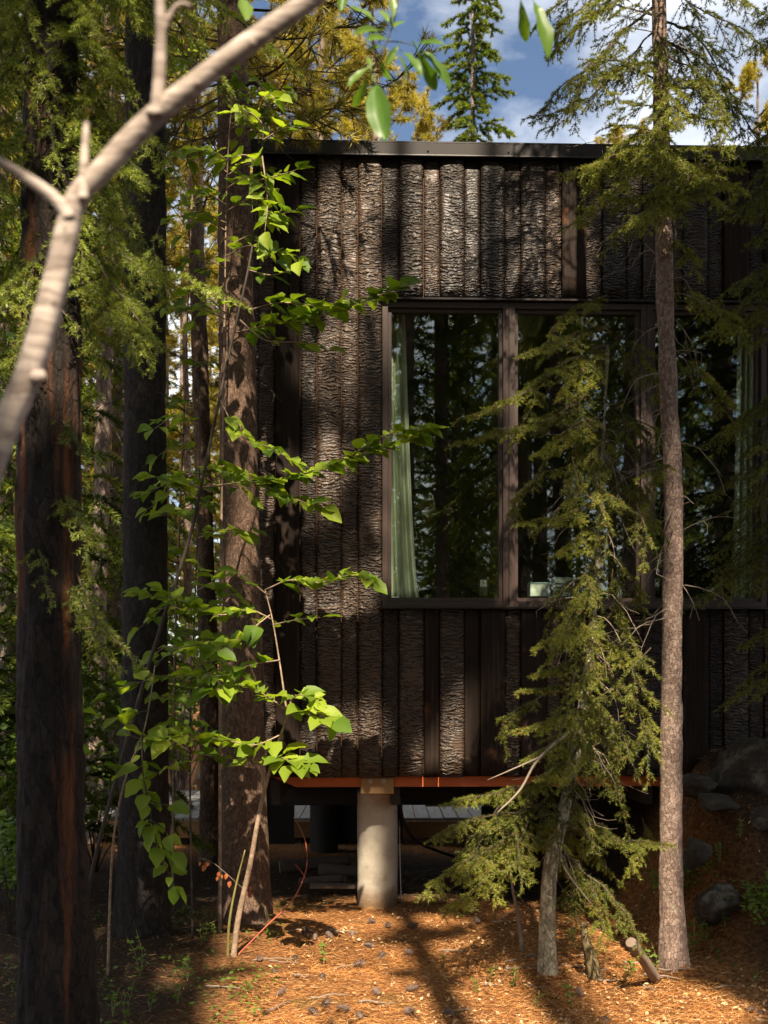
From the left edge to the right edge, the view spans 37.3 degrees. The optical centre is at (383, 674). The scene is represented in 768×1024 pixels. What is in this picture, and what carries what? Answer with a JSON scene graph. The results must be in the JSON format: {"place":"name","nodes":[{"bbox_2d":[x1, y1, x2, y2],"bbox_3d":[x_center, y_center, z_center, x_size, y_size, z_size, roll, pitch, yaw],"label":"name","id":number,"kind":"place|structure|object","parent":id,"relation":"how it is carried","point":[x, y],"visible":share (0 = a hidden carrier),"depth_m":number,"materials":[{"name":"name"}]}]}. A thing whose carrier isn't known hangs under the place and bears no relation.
{"place":"outdoors","nodes":[
{"label":"outdoors","id":0,"kind":"place"},
{"bbox_2d":[194,732,222,789],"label":"deck steps","id":1,"kind":"structure","parent":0,"point":[197,781],"depth_m":13.81,"materials":[{"name":"grey wood"}]},
{"bbox_2d":[0,662,767,1023],"bbox_3d":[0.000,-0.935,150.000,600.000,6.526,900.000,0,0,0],"label":"ground","id":2,"kind":"structure","parent":0,"point":[716,828],"depth_m":6.54,"materials":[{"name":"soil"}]},
{"bbox_2d":[0,808,16,933],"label":"bush","id":3,"kind":"object","parent":2,"relation":"on","point":[11,871],"visible":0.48,"depth_m":6.94,"materials":[{"name":"green plant"}]},
{"bbox_2d":[0,656,99,796],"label":"bush","id":4,"kind":"object","parent":2,"relation":"on","point":[10,709],"visible":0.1,"depth_m":8.79,"materials":[{"name":"green plant"}]},
{"bbox_2d":[12,313,95,611],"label":"pine tree","id":5,"kind":"object","parent":2,"relation":"on","point":[91,407],"depth_m":14.46,"materials":[{"name":"plant"}]},
{"bbox_2d":[13,54,95,619],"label":"spruce tree","id":6,"kind":"object","parent":2,"relation":"on","point":[91,381],"visible":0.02,"depth_m":16.40,"materials":[{"name":"plant"}]},
{"bbox_2d":[0,30,114,878],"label":"spruce tree","id":7,"kind":"object","parent":2,"relation":"on","point":[7,540],"visible":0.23,"depth_m":8.26,"materials":[{"name":"plant"}]},
{"bbox_2d":[6,1,109,794],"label":"spruce tree","id":8,"kind":"object","parent":2,"relation":"on","point":[13,474],"visible":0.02,"depth_m":12.55,"materials":[{"name":"plant"}]},
{"bbox_2d":[0,682,120,893],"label":"bush","id":9,"kind":"object","parent":2,"relation":"on","point":[8,739],"visible":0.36,"depth_m":8.03,"materials":[{"name":"green plant"}]},
{"bbox_2d":[7,124,123,624],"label":"pine tree","id":10,"kind":"object","parent":2,"relation":"on","point":[92,366],"visible":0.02,"depth_m":11.45,"materials":[{"name":"plant"}]},
{"bbox_2d":[84,746,119,871],"bbox_3d":[-2.374,1.147,9.523,1.174,1.084,1.059,0,0,-21],"label":"bush","id":11,"kind":"object","parent":2,"relation":"on","point":[93,813],"visible":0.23,"depth_m":9.47,"materials":[{"name":"green plant"}]},
{"bbox_2d":[15,196,193,797],"bbox_3d":[-3.074,-1.894,12.385,2.318,7.304,1.726,0,0,3],"label":"pine tree","id":12,"kind":"object","parent":2,"relation":"on","point":[169,456],"visible":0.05,"depth_m":12.18,"materials":[{"name":"plant"}]},
{"bbox_2d":[0,1,216,876],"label":"pine tree","id":13,"kind":"object","parent":2,"relation":"on","point":[10,599],"visible":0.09,"depth_m":9.29,"materials":[{"name":"green wood"}]},
{"bbox_2d":[0,10,217,857],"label":"spruce tree","id":14,"kind":"object","parent":2,"relation":"on","point":[88,693],"visible":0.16,"depth_m":8.61,"materials":[{"name":"plant"}]},
{"bbox_2d":[106,989,120,1016],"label":"seedling","id":15,"kind":"object","parent":2,"relation":"on","point":[113,1000],"visible":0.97,"depth_m":5.25,"materials":[{"name":"green plant"}]},
{"bbox_2d":[20,0,217,793],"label":"pine tree","id":16,"kind":"object","parent":2,"relation":"on","point":[181,209],"visible":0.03,"depth_m":13.00,"materials":[{"name":"plant"}]},
{"bbox_2d":[119,982,135,1017],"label":"seedling","id":17,"kind":"object","parent":2,"relation":"on","point":[127,1002],"visible":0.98,"depth_m":5.23,"materials":[{"name":"green plant"}]},
{"bbox_2d":[6,0,252,843],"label":"pine tree","id":18,"kind":"object","parent":2,"relation":"on","point":[103,432],"visible":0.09,"depth_m":10.97,"materials":[{"name":"brown wood"}]},
{"bbox_2d":[127,931,145,975],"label":"seedling","id":19,"kind":"object","parent":2,"relation":"on","point":[139,947],"visible":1,"depth_m":5.97,"materials":[{"name":"green plant"}]},
{"bbox_2d":[82,654,193,800],"bbox_3d":[-2.773,0.694,12.085,1.474,2.028,1.976,0,0,6],"label":"bush","id":20,"kind":"object","parent":2,"relation":"on","point":[187,721],"visible":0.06,"depth_m":11.86,"materials":[{"name":"green plant"}]},
{"bbox_2d":[81,69,194,526],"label":"pine tree","id":21,"kind":"object","parent":2,"relation":"on","point":[177,336],"visible":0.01,"depth_m":20.18,"materials":[{"name":"plant"}]},
{"bbox_2d":[80,2,199,820],"bbox_3d":[-2.852,-3.673,11.981,1.884,10.893,1.788,0,0,-7],"label":"spruce tree","id":22,"kind":"object","parent":2,"relation":"on","point":[116,472],"visible":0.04,"depth_m":11.95,"materials":[{"name":"plant"}]},
{"bbox_2d":[81,14,220,690],"bbox_3d":[-3.414,-4.808,17.057,4.252,13.400,3.167,0,0,40],"label":"pine tree","id":23,"kind":"object","parent":2,"relation":"on","point":[169,369],"visible":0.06,"depth_m":16.80,"materials":[{"name":"plant"}]},
{"bbox_2d":[146,987,157,1011],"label":"seedling","id":24,"kind":"object","parent":2,"relation":"on","point":[153,1000],"visible":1,"depth_m":5.35,"materials":[{"name":"green plant"}]},
{"bbox_2d":[0,0,307,1023],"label":"spruce tree","id":25,"kind":"object","parent":2,"relation":"on","point":[58,962],"visible":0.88,"depth_m":4.64,"materials":[{"name":"plant"}]},
{"bbox_2d":[83,0,230,939],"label":"pine tree","id":26,"kind":"object","parent":2,"relation":"on","point":[142,905],"visible":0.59,"depth_m":6.69,"materials":[{"name":"brown plant"}]},
{"bbox_2d":[83,640,236,974],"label":"alder sapling","id":27,"kind":"object","parent":2,"relation":"on","point":[150,834],"visible":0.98,"depth_m":5.84,"materials":[{"name":"green plant"}]},
{"bbox_2d":[0,0,326,482],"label":"bare limb","id":28,"kind":"object","parent":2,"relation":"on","point":[129,139],"visible":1,"depth_m":1.59,"materials":[{"name":"grey plant"}]},
{"bbox_2d":[114,4,219,886],"bbox_3d":[-1.383,-1.542,7.901,0.871,6.408,1.018,0,0,0],"label":"pine tree","id":29,"kind":"object","parent":2,"relation":"on","point":[177,551],"visible":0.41,"depth_m":8.01,"materials":[{"name":"wood"}]},
{"bbox_2d":[112,172,222,790],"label":"pine tree","id":30,"kind":"object","parent":2,"relation":"on","point":[187,574],"visible":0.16,"depth_m":14.95,"materials":[{"name":"plant"}]},
{"bbox_2d":[123,13,219,659],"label":"pine tree","id":31,"kind":"object","parent":2,"relation":"on","point":[181,376],"visible":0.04,"depth_m":26.07,"materials":[{"name":"plant"}]},
{"bbox_2d":[167,960,189,1003],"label":"seedling","id":32,"kind":"object","parent":2,"relation":"on","point":[178,985],"visible":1,"depth_m":5.52,"materials":[{"name":"green plant"}]},
{"bbox_2d":[182,953,191,980],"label":"seedling","id":33,"kind":"object","parent":2,"relation":"on","point":[187,975],"visible":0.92,"depth_m":5.89,"materials":[{"name":"green plant"}]},
{"bbox_2d":[120,380,266,938],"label":"alder sapling","id":34,"kind":"object","parent":2,"relation":"on","point":[228,470],"visible":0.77,"depth_m":6.51,"materials":[{"name":"green plant"}]},
{"bbox_2d":[167,581,222,798],"bbox_3d":[-2.190,0.346,12.503,1.219,2.723,1.874,0,0,30],"label":"bush","id":35,"kind":"object","parent":2,"relation":"on","point":[180,709],"visible":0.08,"depth_m":12.46,"materials":[{"name":"green plant"}]},
{"bbox_2d":[167,631,222,787],"bbox_3d":[-2.824,0.553,14.949,1.719,2.366,2.305,0,0,29],"label":"bush","id":36,"kind":"object","parent":2,"relation":"on","point":[197,664],"visible":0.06,"depth_m":14.98,"materials":[{"name":"green plant"}]},
{"bbox_2d":[167,539,222,754],"bbox_3d":[-2.389,-0.057,16.369,2.556,3.713,1.662,0,0,7],"label":"bush","id":37,"kind":"object","parent":2,"relation":"on","point":[194,557],"visible":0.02,"depth_m":16.44,"materials":[{"name":"green plant"}]},
{"bbox_2d":[169,668,221,782],"bbox_3d":[-3.065,0.826,17.579,1.882,1.928,2.086,0,0,6],"label":"bush","id":38,"kind":"object","parent":2,"relation":"on","point":[197,743],"visible":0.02,"depth_m":17.30,"materials":[{"name":"green plant"}]},
{"bbox_2d":[179,236,220,656],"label":"spruce tree","id":39,"kind":"object","parent":2,"relation":"on","point":[219,413],"visible":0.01,"depth_m":37.93,"materials":[{"name":"plant"}]},
{"bbox_2d":[78,0,321,865],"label":"pine tree","id":40,"kind":"object","parent":2,"relation":"on","point":[208,809],"visible":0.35,"depth_m":9.54,"materials":[{"name":"brown plant"}]},
{"bbox_2d":[196,921,213,942],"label":"seedling","id":41,"kind":"object","parent":2,"relation":"on","point":[204,927],"visible":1,"depth_m":6.69,"materials":[{"name":"green plant"}]},
{"bbox_2d":[189,174,222,733],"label":"spruce tree","id":42,"kind":"object","parent":2,"relation":"on","point":[215,526],"visible":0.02,"depth_m":26.89,"materials":[{"name":"plant"}]},
{"bbox_2d":[197,857,251,897],"bbox_3d":[-0.909,1.160,6.543,0.314,0.237,0.118,0,0,0],"label":"dead leaf twig","id":43,"kind":"object","parent":2,"relation":"on","point":[226,875],"visible":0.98,"depth_m":6.50,"materials":[{"name":"plant"}]},
{"bbox_2d":[157,56,297,931],"bbox_3d":[-0.927,-1.011,6.633,0.832,5.222,0.669,0,0,-19],"label":"pine tree","id":44,"kind":"object","parent":2,"relation":"on","point":[204,217],"visible":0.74,"depth_m":6.69,"materials":[{"name":"plant"}]},
{"bbox_2d":[181,51,285,494],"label":"pine tree","id":45,"kind":"object","parent":2,"relation":"on","point":[214,457],"visible":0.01,"depth_m":24.32,"materials":[{"name":"plant"}]},
{"bbox_2d":[116,559,387,956],"bbox_3d":[-0.697,0.492,6.090,1.433,2.243,0.661,0,0,0],"label":"alder sapling","id":46,"kind":"object","parent":2,"relation":"on","point":[334,722],"visible":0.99,"depth_m":6.06,"materials":[{"name":"green plant"}]},
{"bbox_2d":[83,0,438,925],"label":"pine tree","id":47,"kind":"object","parent":2,"relation":"on","point":[241,720],"visible":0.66,"depth_m":7.15,"materials":[{"name":"brown plant"}]},
{"bbox_2d":[89,90,445,889],"bbox_3d":[-0.702,-0.746,6.106,2.114,4.738,0.366,0,0,8],"label":"alder sapling","id":48,"kind":"object","parent":2,"relation":"on","point":[307,312],"visible":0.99,"depth_m":6.06,"materials":[{"name":"green plant"}]},
{"bbox_2d":[238,817,307,954],"bbox_3d":[-0.642,1.215,6.519,0.433,0.785,0.054,0,0,-25],"label":"red whip","id":49,"kind":"object","parent":2,"relation":"on","point":[242,950],"visible":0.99,"depth_m":6.54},
{"bbox_2d":[171,0,383,330],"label":"pine tree","id":50,"kind":"object","parent":2,"relation":"on","point":[213,321],"visible":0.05,"depth_m":14.19,"materials":[{"name":"plant"}]},
{"bbox_2d":[178,0,390,452],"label":"pine tree","id":51,"kind":"object","parent":2,"relation":"on","point":[314,63],"visible":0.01,"depth_m":16.17,"materials":[{"name":"plant"}]},
{"bbox_2d":[101,790,480,844],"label":"deck","id":52,"kind":"structure","parent":2,"relation":"on","point":[423,826],"depth_m":11.00,"materials":[{"name":"grey wood"}]},
{"bbox_2d":[308,1005,320,1016],"bbox_3d":[-0.327,1.560,5.274,0.069,0.047,0.047,22,4,32],"label":"pine cone","id":53,"kind":"object","parent":2,"relation":"on","point":[311,1009],"visible":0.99,"depth_m":5.27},
{"bbox_2d":[279,855,350,873],"bbox_3d":[-0.554,1.525,9.151,0.578,0.136,0.112,0,0,-10],"label":"split log","id":54,"kind":"object","parent":2,"relation":"on","point":[287,866],"visible":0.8,"depth_m":9.10,"materials":[{"name":"brown wood"}]},
{"bbox_2d":[298,875,345,886],"bbox_3d":[-0.461,1.524,8.425,0.380,0.115,0.070,0,0,25],"label":"split log","id":55,"kind":"object","parent":2,"relation":"on","point":[307,881],"visible":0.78,"depth_m":8.40,"materials":[{"name":"brown wood"}]},
{"bbox_2d":[310,805,337,852],"bbox_3d":[-0.550,1.476,10.450,0.260,0.874,0.260,0,0,0],"label":"support post","id":56,"kind":"object","parent":2,"relation":"on","point":[323,828],"visible":0.43,"depth_m":10.34,"materials":[{"name":"metal"}]},
{"bbox_2d":[310,883,356,888],"bbox_3d":[-0.283,1.521,8.200,0.500,0.024,0.100,0,0,0],"label":"board","id":57,"kind":"object","parent":2,"relation":"on","point":[333,885],"visible":0.56,"depth_m":8.15,"materials":[{"name":"wood"}]},
{"bbox_2d":[317,863,357,877],"bbox_3d":[-0.336,1.490,8.648,0.336,0.101,0.102,0,0,20],"label":"split log","id":58,"kind":"object","parent":2,"relation":"on","point":[349,871],"visible":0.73,"depth_m":8.61,"materials":[{"name":"brown wood"}]},
{"bbox_2d":[336,1002,350,1011],"bbox_3d":[-0.189,1.563,5.340,0.071,0.048,0.048,4,-2,11],"label":"pine cone","id":59,"kind":"object","parent":2,"relation":"on","point":[344,1008],"visible":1,"depth_m":5.33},
{"bbox_2d":[291,9,398,140],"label":"pine tree","id":60,"kind":"object","parent":2,"relation":"on","point":[346,30],"visible":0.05,"depth_m":18.64,"materials":[{"name":"plant"}]},
{"bbox_2d":[314,0,422,140],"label":"pine tree","id":61,"kind":"object","parent":2,"relation":"on","point":[397,98],"visible":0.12,"depth_m":13.19,"materials":[{"name":"plant"}]},
{"bbox_2d":[0,862,748,1023],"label":"ground cover","id":62,"kind":"object","parent":2,"relation":"on","point":[230,986],"visible":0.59,"depth_m":5.82,"materials":[{"name":"green plant"}]},
{"bbox_2d":[357,778,397,908],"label":"concrete pier","id":63,"kind":"structure","parent":2,"relation":"on","point":[377,843],"depth_m":7.74,"materials":[{"name":"beige concrete"}]},
{"bbox_2d":[399,820,401,905],"bbox_3d":[0.112,1.300,7.850,0.010,0.588,0.108,0,0,-7],"label":"ground wire","id":64,"kind":"object","parent":63,"relation":"attached to","point":[400,863],"visible":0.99,"depth_m":7.84,"materials":[{"name":"metal"}]},
{"bbox_2d":[221,139,767,843],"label":"cabin","id":65,"kind":"object","parent":63,"relation":"on","point":[423,689],"visible":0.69,"depth_m":7.50,"materials":[{"name":"brown wood"}]},
{"bbox_2d":[392,315,419,597],"bbox_3d":[0.117,-1.493,7.725,0.266,2.005,0.078,0,0,0],"label":"curtain","id":66,"kind":"object","parent":65,"relation":"hanging from","point":[404,580],"visible":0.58,"depth_m":7.72,"materials":[{"name":"fabric"}]},
{"bbox_2d":[399,795,463,859],"bbox_3d":[0.353,1.155,8.482,0.070,0.637,1.190,0,0,27],"label":"cable","id":67,"kind":"object","parent":65,"relation":"hanging from","point":[413,838],"visible":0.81,"depth_m":8.17,"materials":[{"name":"black rubber"}]},
{"bbox_2d":[382,301,508,606],"bbox_3d":[0.404,-1.453,7.537,0.833,2.007,0.092,0,0,-2],"label":"window","id":68,"kind":"structure","parent":65,"relation":"in","point":[501,310],"depth_m":7.50,"materials":[{"name":"brown wood"}]},
{"bbox_2d":[478,579,486,596],"bbox_3d":[0.684,-0.603,7.878,0.059,0.125,0.067,0,0,-2],"label":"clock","id":69,"kind":"object","parent":65,"relation":"on","point":[482,587],"visible":1,"depth_m":7.85,"materials":[{"name":"white plastic"}]},
{"bbox_2d":[509,303,646,606],"bbox_3d":[1.281,-1.453,7.564,0.913,2.007,0.092,0,0,-2],"label":"window","id":70,"kind":"structure","parent":65,"relation":"in","point":[638,311],"depth_m":7.53,"materials":[{"name":"brown wood"}]},
{"bbox_2d":[647,304,766,607],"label":"window","id":71,"kind":"structure","parent":65,"relation":"in","point":[760,358],"depth_m":7.56,"materials":[{"name":"brown wood"}]},
{"bbox_2d":[731,318,752,597],"bbox_3d":[2.487,-1.493,7.831,0.204,2.005,0.077,0,0,0],"label":"curtain","id":72,"kind":"object","parent":65,"relation":"hanging from","point":[744,399],"visible":0.38,"depth_m":7.83,"materials":[{"name":"fabric"}]},
{"bbox_3d":[1.366,0.023,7.968,1.240,1.043,0.550,0,0,-2],"label":"desk","id":73,"kind":"object","parent":65,"relation":"on","visible":0},
{"bbox_2d":[527,582,550,597],"bbox_3d":[1.061,-0.582,7.809,0.142,0.096,0.134,0,0,-2],"label":"storage box","id":74,"kind":"object","parent":73,"relation":"on","point":[538,589],"visible":1,"depth_m":7.74,"materials":[{"name":"plastic"}]},
{"bbox_2d":[238,0,553,141],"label":"willow twig","id":75,"kind":"object","parent":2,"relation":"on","point":[378,112],"visible":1,"depth_m":2.69,"materials":[{"name":"green plant"}]},
{"bbox_2d":[404,1006,414,1015],"bbox_3d":[0.120,1.572,5.321,0.047,0.047,0.069,-20,-9,-23],"label":"pine cone","id":76,"kind":"object","parent":2,"relation":"on","point":[409,1011],"visible":1,"depth_m":5.31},
{"bbox_2d":[406,983,418,991],"bbox_3d":[0.141,1.569,5.709,0.071,0.049,0.049,-7,-4,-19],"label":"pine cone","id":77,"kind":"object","parent":2,"relation":"on","point":[411,988],"visible":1,"depth_m":5.70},
{"bbox_2d":[391,73,453,140],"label":"pine tree","id":78,"kind":"object","parent":2,"relation":"on","point":[426,126],"visible":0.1,"depth_m":21.62,"materials":[{"name":"plant"}]},
{"bbox_2d":[443,1006,454,1016],"bbox_3d":[0.306,1.577,5.320,0.045,0.044,0.065,-17,25,-25],"label":"pine cone","id":79,"kind":"object","parent":2,"relation":"on","point":[449,1012],"visible":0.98,"depth_m":5.31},
{"bbox_2d":[428,0,517,141],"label":"spruce tree","id":80,"kind":"object","parent":2,"relation":"on","point":[463,105],"visible":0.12,"depth_m":19.46,"materials":[{"name":"plant"}]},
{"bbox_2d":[490,857,535,951],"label":"dead sapling","id":81,"kind":"object","parent":2,"relation":"on","point":[520,934],"visible":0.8,"depth_m":6.39,"materials":[{"name":"wood"}]},
{"bbox_2d":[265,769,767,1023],"bbox_3d":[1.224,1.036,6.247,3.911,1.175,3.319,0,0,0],"label":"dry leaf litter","id":82,"kind":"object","parent":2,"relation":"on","point":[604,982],"visible":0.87,"depth_m":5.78,"materials":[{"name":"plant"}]},
{"bbox_2d":[516,806,543,854],"bbox_3d":[1.350,1.489,10.500,0.260,0.900,0.260,0,0,0],"label":"support post","id":83,"kind":"object","parent":2,"relation":"on","point":[525,849],"visible":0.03,"depth_m":10.38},
{"bbox_2d":[415,294,702,975],"bbox_3d":[0.959,-0.204,5.851,1.129,3.675,1.698,0,0,24],"label":"spruce tree","id":84,"kind":"object","parent":2,"relation":"on","point":[579,741],"visible":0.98,"depth_m":5.88,"materials":[{"name":"green plant"}]},
{"bbox_2d":[558,980,573,1008],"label":"seedling","id":85,"kind":"object","parent":2,"relation":"on","point":[567,986],"visible":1,"depth_m":5.53,"materials":[{"name":"green plant"}]},
{"bbox_2d":[580,922,603,980],"bbox_3d":[1.098,1.465,5.988,0.095,0.336,0.127,0,0,38],"label":"stump","id":86,"kind":"object","parent":2,"relation":"on","point":[592,971],"visible":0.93,"depth_m":5.95,"materials":[{"name":"brown wood"}]},
{"bbox_2d":[593,116,650,143],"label":"pine tree","id":87,"kind":"object","parent":2,"relation":"on","point":[614,140],"visible":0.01,"depth_m":24.99,"materials":[{"name":"plant"}]},
{"bbox_2d":[625,937,661,983],"bbox_3d":[1.307,1.440,5.725,0.059,0.291,0.347,0,0,37],"label":"cut branch stub","id":88,"kind":"object","parent":2,"relation":"on","point":[650,970],"visible":0.93,"depth_m":5.70,"materials":[{"name":"wood"}]},
{"bbox_2d":[520,0,767,973],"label":"spruce tree","id":89,"kind":"object","parent":2,"relation":"on","point":[664,163],"visible":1,"depth_m":5.95,"materials":[{"name":"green plant"}]},
{"bbox_2d":[645,942,659,969],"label":"seedling","id":90,"kind":"object","parent":2,"relation":"on","point":[654,955],"visible":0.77,"depth_m":5.92,"materials":[{"name":"green plant"}]},
{"bbox_2d":[644,849,716,894],"bbox_3d":[1.753,1.211,6.733,0.400,0.410,0.443,0,0,-1],"label":"bush","id":91,"kind":"object","parent":2,"relation":"on","point":[655,883],"visible":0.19,"depth_m":6.71,"materials":[{"name":"green plant"}]},
{"bbox_2d":[686,921,694,957],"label":"seedling","id":92,"kind":"object","parent":2,"relation":"on","point":[692,933],"visible":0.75,"depth_m":6.23,"materials":[{"name":"green plant"}]},
{"bbox_2d":[688,911,704,948],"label":"seedling","id":93,"kind":"object","parent":2,"relation":"on","point":[698,933],"visible":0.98,"depth_m":6.30,"materials":[{"name":"green plant"}]},
{"bbox_2d":[683,837,712,869],"bbox_3d":[1.786,1.017,6.493,0.155,0.184,0.182,0,0,-31],"label":"rock","id":94,"kind":"object","parent":2,"relation":"on","point":[696,853],"visible":1,"depth_m":6.43,"materials":[{"name":"stone"}]},
{"bbox_2d":[682,772,717,798],"bbox_3d":[1.906,0.680,6.945,0.217,0.160,0.300,0,0,-25],"label":"rock","id":95,"kind":"object","parent":2,"relation":"on","point":[695,784],"visible":0.78,"depth_m":6.89,"materials":[{"name":"stone"}]},
{"bbox_2d":[696,918,710,942],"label":"seedling","id":96,"kind":"object","parent":2,"relation":"on","point":[705,937],"visible":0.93,"depth_m":6.31,"materials":[{"name":"green plant"}]},
{"bbox_2d":[692,882,741,928],"bbox_3d":[1.862,1.298,6.383,0.258,0.263,0.319,0,0,6],"label":"rock","id":97,"kind":"object","parent":2,"relation":"on","point":[710,906],"visible":0.87,"depth_m":6.28,"materials":[{"name":"stone"}]},
{"bbox_2d":[698,793,738,812],"bbox_3d":[1.981,0.763,6.752,0.225,0.123,0.292,0,0,1],"label":"rock","id":98,"kind":"object","parent":2,"relation":"on","point":[712,802],"visible":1,"depth_m":6.67,"materials":[{"name":"stone"}]},
{"bbox_2d":[707,111,734,145],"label":"spruce tree","id":99,"kind":"object","parent":2,"relation":"on","point":[719,140],"depth_m":17.98,"materials":[{"name":"plant"}]},
{"bbox_2d":[683,1,767,711],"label":"spruce tree","id":100,"kind":"object","parent":2,"relation":"on","point":[754,560],"visible":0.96,"depth_m":6.80,"materials":[{"name":"green plant"}]},
{"bbox_2d":[706,737,767,794],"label":"rock","id":101,"kind":"object","parent":2,"relation":"on","point":[738,760],"visible":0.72,"depth_m":6.83,"materials":[{"name":"stone"}]},
{"bbox_2d":[720,43,767,145],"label":"pine tree","id":102,"kind":"object","parent":2,"relation":"on","point":[750,71],"visible":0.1,"depth_m":17.07,"materials":[{"name":"plant"}]},
{"bbox_2d":[738,867,767,924],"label":"bush","id":103,"kind":"object","parent":2,"relation":"on","point":[763,895],"visible":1,"depth_m":6.13,"materials":[{"name":"green plant"}]},
{"bbox_2d":[749,806,767,831],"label":"rock","id":104,"kind":"object","parent":2,"relation":"on","point":[758,816],"visible":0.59,"depth_m":6.65,"materials":[{"name":"stone"}]},
{"bbox_2d":[7,0,767,661],"label":"sky","id":105,"kind":"structure","parent":0,"point":[533,82],"materials":[{"name":"blue"}]},
{"bbox_2d":[550,587,581,591],"bbox_3d":[1.247,-0.584,7.824,0.200,0.026,0.150,0,0,0],"label":"book","id":106,"kind":"object","parent":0,"point":[554,589],"visible":0.41,"depth_m":7.76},
{"bbox_2d":[550,583,582,587],"bbox_3d":[1.251,-0.612,7.824,0.221,0.026,0.150,0,0,-3],"label":"book","id":107,"kind":"object","parent":106,"relation":"on","point":[555,585],"visible":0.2,"depth_m":7.75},
{"bbox_2d":[550,577,578,582],"bbox_3d":[1.247,-0.646,7.824,0.187,0.039,0.150,0,0,-6],"label":"book","id":108,"kind":"object","parent":107,"relation":"on","point":[559,580],"visible":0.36,"depth_m":7.75,"materials":[{"name":"paper"}]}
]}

